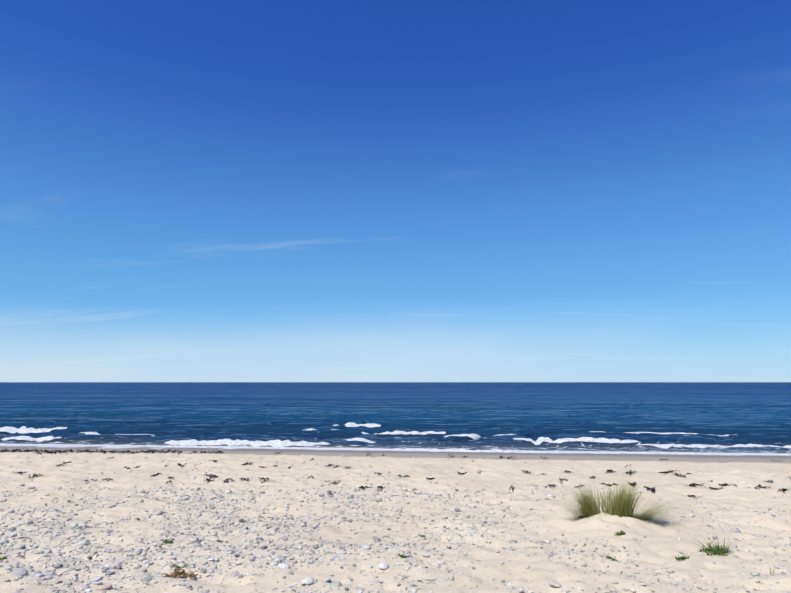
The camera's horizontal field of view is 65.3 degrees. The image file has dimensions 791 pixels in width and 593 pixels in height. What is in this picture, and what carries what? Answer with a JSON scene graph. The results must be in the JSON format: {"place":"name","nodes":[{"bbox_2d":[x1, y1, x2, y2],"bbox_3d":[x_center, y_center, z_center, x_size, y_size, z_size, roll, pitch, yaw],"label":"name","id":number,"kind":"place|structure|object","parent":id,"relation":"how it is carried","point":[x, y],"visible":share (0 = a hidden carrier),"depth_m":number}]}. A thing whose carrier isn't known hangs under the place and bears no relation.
{"place":"outdoors","nodes":[
{"label":"outdoors","id":0,"kind":"place"},
{"bbox_2d":[0,446,790,592],"bbox_3d":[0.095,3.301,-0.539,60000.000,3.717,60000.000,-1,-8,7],"label":"beach ground","id":1,"kind":"structure","parent":0,"point":[598,527],"depth_m":7.15},
{"bbox_2d":[0,544,789,592],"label":"pebbles","id":2,"kind":"object","parent":1,"relation":"on","point":[20,573],"visible":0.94,"depth_m":5.18},
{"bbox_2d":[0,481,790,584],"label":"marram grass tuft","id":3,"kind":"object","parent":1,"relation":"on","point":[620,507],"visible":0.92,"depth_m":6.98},
{"bbox_2d":[0,452,790,572],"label":"pebbles","id":4,"kind":"object","parent":1,"relation":"on","point":[73,526],"visible":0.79,"depth_m":6.93},
{"bbox_2d":[0,448,790,592],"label":"seaweed wrack","id":5,"kind":"object","parent":1,"relation":"on","point":[182,573],"visible":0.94,"depth_m":10.50},
{"bbox_2d":[0,382,790,455],"bbox_3d":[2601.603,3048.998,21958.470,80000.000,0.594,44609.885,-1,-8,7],"label":"sea water","id":6,"kind":"structure","parent":0,"point":[718,418],"depth_m":37.57},
{"bbox_2d":[0,0,790,381],"label":"sky","id":7,"kind":"structure","parent":0,"point":[191,190]}
]}

